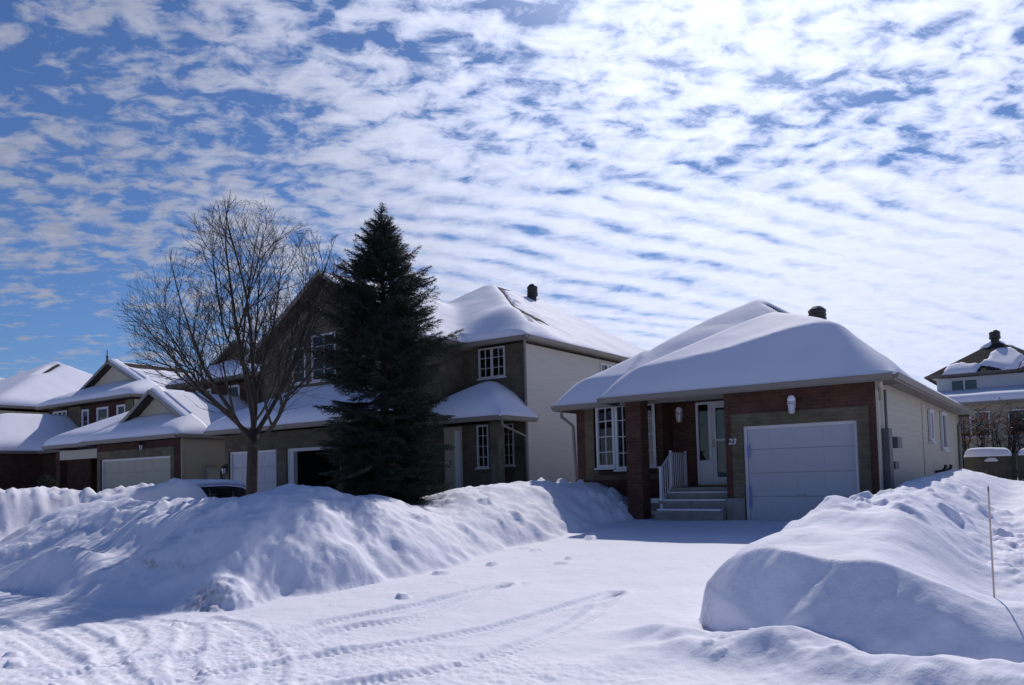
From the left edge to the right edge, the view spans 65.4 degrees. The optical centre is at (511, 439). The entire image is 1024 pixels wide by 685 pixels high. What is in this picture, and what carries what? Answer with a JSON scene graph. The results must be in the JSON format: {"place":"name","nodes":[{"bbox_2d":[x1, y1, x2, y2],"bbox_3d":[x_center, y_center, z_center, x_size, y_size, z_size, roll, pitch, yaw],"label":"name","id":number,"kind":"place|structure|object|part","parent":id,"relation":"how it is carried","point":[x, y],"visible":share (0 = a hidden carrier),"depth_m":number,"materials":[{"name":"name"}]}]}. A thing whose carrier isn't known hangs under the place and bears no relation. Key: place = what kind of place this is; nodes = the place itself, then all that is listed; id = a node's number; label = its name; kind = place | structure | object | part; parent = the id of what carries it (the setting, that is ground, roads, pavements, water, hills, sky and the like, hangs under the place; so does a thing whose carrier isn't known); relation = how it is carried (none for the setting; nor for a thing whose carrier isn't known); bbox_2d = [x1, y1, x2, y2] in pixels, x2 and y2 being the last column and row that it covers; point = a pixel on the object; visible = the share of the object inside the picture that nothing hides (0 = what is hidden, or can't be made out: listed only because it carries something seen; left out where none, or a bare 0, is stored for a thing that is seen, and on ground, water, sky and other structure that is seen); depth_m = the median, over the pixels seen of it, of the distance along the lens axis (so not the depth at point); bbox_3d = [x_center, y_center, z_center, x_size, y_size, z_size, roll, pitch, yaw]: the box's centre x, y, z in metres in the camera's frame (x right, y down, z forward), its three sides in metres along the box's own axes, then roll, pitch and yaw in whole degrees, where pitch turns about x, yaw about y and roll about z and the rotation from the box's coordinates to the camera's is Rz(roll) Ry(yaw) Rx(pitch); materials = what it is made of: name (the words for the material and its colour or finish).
{"place":"outdoors","nodes":[
{"label":"outdoors","id":0,"kind":"place"},
{"bbox_2d":[208,520,792,678],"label":"driveway","id":1,"kind":"structure","parent":0,"point":[634,592],"depth_m":9.64,"materials":[{"name":"white snow"}]},
{"bbox_2d":[0,583,1023,684],"bbox_3d":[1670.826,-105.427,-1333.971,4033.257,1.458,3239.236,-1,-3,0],"label":"road","id":2,"kind":"structure","parent":0,"point":[45,639],"depth_m":7.24,"materials":[{"name":"white snow"}]},
{"bbox_2d":[0,477,1023,684],"bbox_3d":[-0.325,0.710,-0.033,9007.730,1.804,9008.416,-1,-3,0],"label":"ground","id":3,"kind":"structure","parent":0,"point":[793,658],"depth_m":6.01,"materials":[{"name":"white snow"}]},
{"bbox_2d":[35,474,55,487],"bbox_3d":[-14.168,1.621,24.150,0.968,1.226,1.017,-1,-3,-6],"label":"evergreen","id":4,"kind":"object","parent":3,"relation":"on","point":[44,482],"visible":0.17,"depth_m":24.11,"materials":[{"name":"green plant"}]},
{"bbox_2d":[0,362,92,413],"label":"pale house","id":5,"kind":"structure","parent":3,"relation":"on","point":[26,392],"depth_m":46.89,"materials":[{"name":"beige"}]},
{"bbox_2d":[0,350,189,490],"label":"brick house","id":6,"kind":"structure","parent":3,"relation":"on","point":[111,388],"depth_m":39.32,"materials":[{"name":"beige"}]},
{"bbox_2d":[53,410,66,414],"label":"window","id":7,"kind":"structure","parent":6,"relation":"in","point":[64,412],"depth_m":42.61,"materials":[{"name":"white glass"}]},
{"bbox_2d":[81,409,88,426],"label":"window","id":8,"kind":"structure","parent":6,"relation":"in","point":[84,413],"depth_m":41.22,"materials":[{"name":"white paint"}]},
{"bbox_2d":[96,406,107,421],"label":"window","id":9,"kind":"structure","parent":6,"relation":"in","point":[102,412],"depth_m":40.27,"materials":[{"name":"white paint"}]},
{"bbox_2d":[116,404,124,414],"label":"window","id":10,"kind":"structure","parent":6,"relation":"in","point":[120,409],"depth_m":39.29,"materials":[{"name":"white paint"}]},
{"bbox_2d":[41,339,263,493],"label":"brick house","id":11,"kind":"structure","parent":3,"relation":"on","point":[154,435],"depth_m":30.70,"materials":[{"name":"beige paint"}]},
{"bbox_2d":[102,456,169,490],"bbox_3d":[-14.316,1.807,30.410,4.870,2.200,0.110,-3,-3,35],"label":"garage door","id":12,"kind":"structure","parent":11,"relation":"in","point":[126,472],"depth_m":30.49,"materials":[{"name":"beige paint"}]},
{"bbox_2d":[229,385,239,397],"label":"window","id":13,"kind":"structure","parent":11,"relation":"in","point":[236,388],"depth_m":33.87,"materials":[{"name":"grey glass"}]},
{"bbox_2d":[186,479,245,497],"bbox_3d":[-8.919,1.889,21.575,1.780,1.603,4.350,-3,-3,35],"label":"parked car","id":14,"kind":"object","parent":3,"relation":"on","point":[221,488],"visible":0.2,"depth_m":21.83,"materials":[{"name":"grey paint"}]},
{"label":"side window","id":15,"kind":"part","parent":14,"relation":"part of","materials":[{"name":"black glass"}]},
{"bbox_2d":[0,477,654,611],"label":"snowbank","id":16,"kind":"object","parent":3,"relation":"on","point":[291,542],"visible":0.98,"depth_m":12.58,"materials":[{"name":"white snow"}]},
{"bbox_2d":[114,191,369,494],"bbox_3d":[-5.605,-1.810,16.980,5.218,7.070,5.646,0,-3,-31],"label":"bare maple tree","id":17,"kind":"object","parent":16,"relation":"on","point":[251,435],"visible":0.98,"depth_m":16.25,"materials":[{"name":"brown plant"}]},
{"bbox_2d":[307,202,466,505],"bbox_3d":[-2.814,-1.570,17.460,3.466,7.347,3.207,-1,-3,-13],"label":"spruce tree","id":18,"kind":"object","parent":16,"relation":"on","point":[384,327],"visible":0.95,"depth_m":16.90,"materials":[{"name":"green plant"}]},
{"bbox_2d":[203,272,644,496],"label":"two storey house","id":19,"kind":"structure","parent":3,"relation":"on","point":[514,370],"depth_m":26.66,"materials":[{"name":"brown brick"}]},
{"bbox_2d":[230,450,275,491],"bbox_3d":[-8.641,1.489,26.805,2.520,2.200,0.110,-3,-3,35],"label":"garage door","id":20,"kind":"structure","parent":19,"relation":"in","point":[266,458],"depth_m":26.63,"materials":[{"name":"white paint"}]},
{"bbox_2d":[291,347,306,385],"bbox_3d":[-7.458,-2.551,27.894,0.780,1.310,0.120,-3,-3,35],"label":"window","id":21,"kind":"structure","parent":19,"relation":"in","point":[302,377],"depth_m":27.87,"materials":[{"name":"grey glass"}]},
{"bbox_2d":[287,447,340,490],"bbox_3d":[-5.673,1.465,25.811,2.800,2.600,1.910,-3,-3,35],"label":"open doorway","id":22,"kind":"structure","parent":19,"relation":"in","point":[304,465],"depth_m":26.61,"materials":[{"name":"black paint"}]},
{"bbox_2d":[310,332,335,383],"bbox_3d":[-6.431,-2.782,27.180,1.300,1.650,0.120,-3,-3,35],"label":"window","id":23,"kind":"structure","parent":19,"relation":"in","point":[317,380],"depth_m":27.32,"materials":[{"name":"grey glass"}]},
{"bbox_2d":[443,427,462,490],"bbox_3d":[-2.029,0.702,26.276,1.100,2.180,0.135,-3,-3,35],"label":"front door","id":24,"kind":"structure","parent":19,"relation":"in","point":[453,435],"depth_m":26.18,"materials":[{"name":"beige paint"}]},
{"bbox_2d":[475,425,490,468],"bbox_3d":[-0.936,0.248,25.435,0.560,1.410,0.120,-3,-3,35],"label":"window","id":25,"kind":"structure","parent":19,"relation":"in","point":[482,434],"depth_m":25.47,"materials":[{"name":"white paint"}]},
{"bbox_2d":[477,345,506,380],"bbox_3d":[-0.689,-2.560,26.809,1.200,1.075,0.120,-3,-3,35],"label":"window","id":26,"kind":"structure","parent":19,"relation":"in","point":[491,361],"depth_m":26.81,"materials":[{"name":"glass"}]},
{"bbox_2d":[504,423,515,466],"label":"window","id":27,"kind":"structure","parent":19,"relation":"in","point":[510,434],"depth_m":26.43,"materials":[{"name":"glass"}]},
{"bbox_2d":[600,363,613,371],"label":"window","id":28,"kind":"structure","parent":19,"relation":"in","point":[603,366],"depth_m":30.53,"materials":[{"name":"white paint"}]},
{"bbox_2d":[551,299,975,520],"bbox_3d":[8.599,-0.672,24.812,8.844,6.694,15.790,-3,-3,35],"label":"bungalow","id":29,"kind":"object","parent":3,"relation":"on","point":[759,409],"visible":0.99,"depth_m":18.54,"materials":[{"name":"red brick"}]},
{"bbox_2d":[594,407,616,469],"bbox_3d":[2.474,-0.045,21.156,0.854,1.695,0.120,-6,-5,57],"label":"window","id":30,"kind":"structure","parent":29,"relation":"in","point":[604,417],"depth_m":21.19,"materials":[{"name":"white paint"}]},
{"bbox_2d":[613,406,626,471],"bbox_3d":[2.908,-0.046,20.741,0.536,1.755,0.240,-3,-3,35],"label":"window","id":31,"kind":"structure","parent":29,"relation":"in","point":[619,412],"depth_m":20.80,"materials":[{"name":"white glass"}]},
{"bbox_2d":[647,404,658,467],"bbox_3d":[3.388,-0.097,20.558,0.709,1.695,0.197,-2,-3,7],"label":"window","id":32,"kind":"structure","parent":29,"relation":"in","point":[651,410],"depth_m":20.52,"materials":[{"name":"white glass"}]},
{"bbox_2d":[695,401,726,485],"bbox_3d":[5.354,0.093,20.266,1.330,2.145,0.200,-3,-3,35],"label":"front door","id":33,"kind":"structure","parent":29,"relation":"in","point":[712,466],"depth_m":20.40,"materials":[{"name":"white paint"}]},
{"bbox_2d":[743,420,859,519],"bbox_3d":[6.349,0.717,17.528,2.440,2.130,0.110,-3,-3,35],"label":"garage door","id":34,"kind":"structure","parent":29,"relation":"in","point":[790,469],"depth_m":17.56,"materials":[{"name":"white paint"}]},
{"bbox_2d":[927,409,936,443],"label":"window","id":35,"kind":"structure","parent":29,"relation":"in","point":[931,435],"depth_m":22.68,"materials":[{"name":"white paint"}]},
{"bbox_2d":[939,412,949,451],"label":"window","id":36,"kind":"structure","parent":29,"relation":"in","point":[943,416],"depth_m":25.17,"materials":[{"name":"white paint"}]},
{"bbox_2d":[691,469,1023,662],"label":"snowbank","id":37,"kind":"object","parent":3,"relation":"on","point":[904,568],"visible":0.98,"depth_m":7.30,"materials":[{"name":"white snow"}]},
{"bbox_2d":[987,486,994,597],"bbox_3d":[3.997,0.952,6.638,0.017,1.130,0.023,-3,-3,35],"label":"marker stake","id":38,"kind":"object","parent":37,"relation":"in","point":[992,566],"visible":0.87,"depth_m":6.64,"materials":[{"name":"brown wood"}]},
{"bbox_2d":[924,330,1023,476],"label":"blue grey house","id":39,"kind":"structure","parent":3,"relation":"on","point":[984,375],"depth_m":38.38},
{"bbox_2d":[950,378,977,390],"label":"window","id":40,"kind":"structure","parent":39,"relation":"in","point":[960,384],"depth_m":39.45,"materials":[{"name":"white glass"}]},
{"bbox_2d":[958,411,991,438],"bbox_3d":[21.620,-0.668,37.561,1.700,1.250,0.134,-3,-3,35],"label":"window","id":41,"kind":"structure","parent":39,"relation":"in","point":[978,414],"depth_m":37.49,"materials":[{"name":"white paint"}]},
{"bbox_2d":[1007,409,1023,436],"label":"window","id":42,"kind":"structure","parent":39,"relation":"in","point":[1013,410],"depth_m":36.55,"materials":[{"name":"white paint"}]},
{"bbox_2d":[958,401,1010,468],"bbox_3d":[19.772,0.022,35.002,3.821,3.460,2.981,-3,-3,35],"label":"bush","id":43,"kind":"object","parent":3,"relation":"on","point":[964,440],"visible":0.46,"depth_m":34.47,"materials":[{"name":"brown plant"}]},
{"bbox_2d":[964,447,1016,479],"bbox_3d":[17.246,1.096,28.742,1.620,1.624,0.600,-3,-3,35],"label":"wooden fence","id":44,"kind":"object","parent":3,"relation":"on","point":[1004,465],"visible":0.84,"depth_m":28.59,"materials":[{"name":"brown wood"}]},
{"bbox_2d":[977,397,1023,473],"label":"bush","id":45,"kind":"object","parent":3,"relation":"on","point":[1009,430],"visible":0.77,"depth_m":34.77,"materials":[{"name":"brown plant"}]},
{"bbox_2d":[1017,448,1023,480],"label":"wooden fence","id":46,"kind":"object","parent":3,"relation":"on","point":[1020,462],"visible":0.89,"depth_m":28.32,"materials":[{"name":"wood"}]},
{"bbox_2d":[0,0,1023,390],"label":"sky","id":47,"kind":"structure","parent":0,"point":[657,170],"materials":[{"name":"blue"}]}
]}

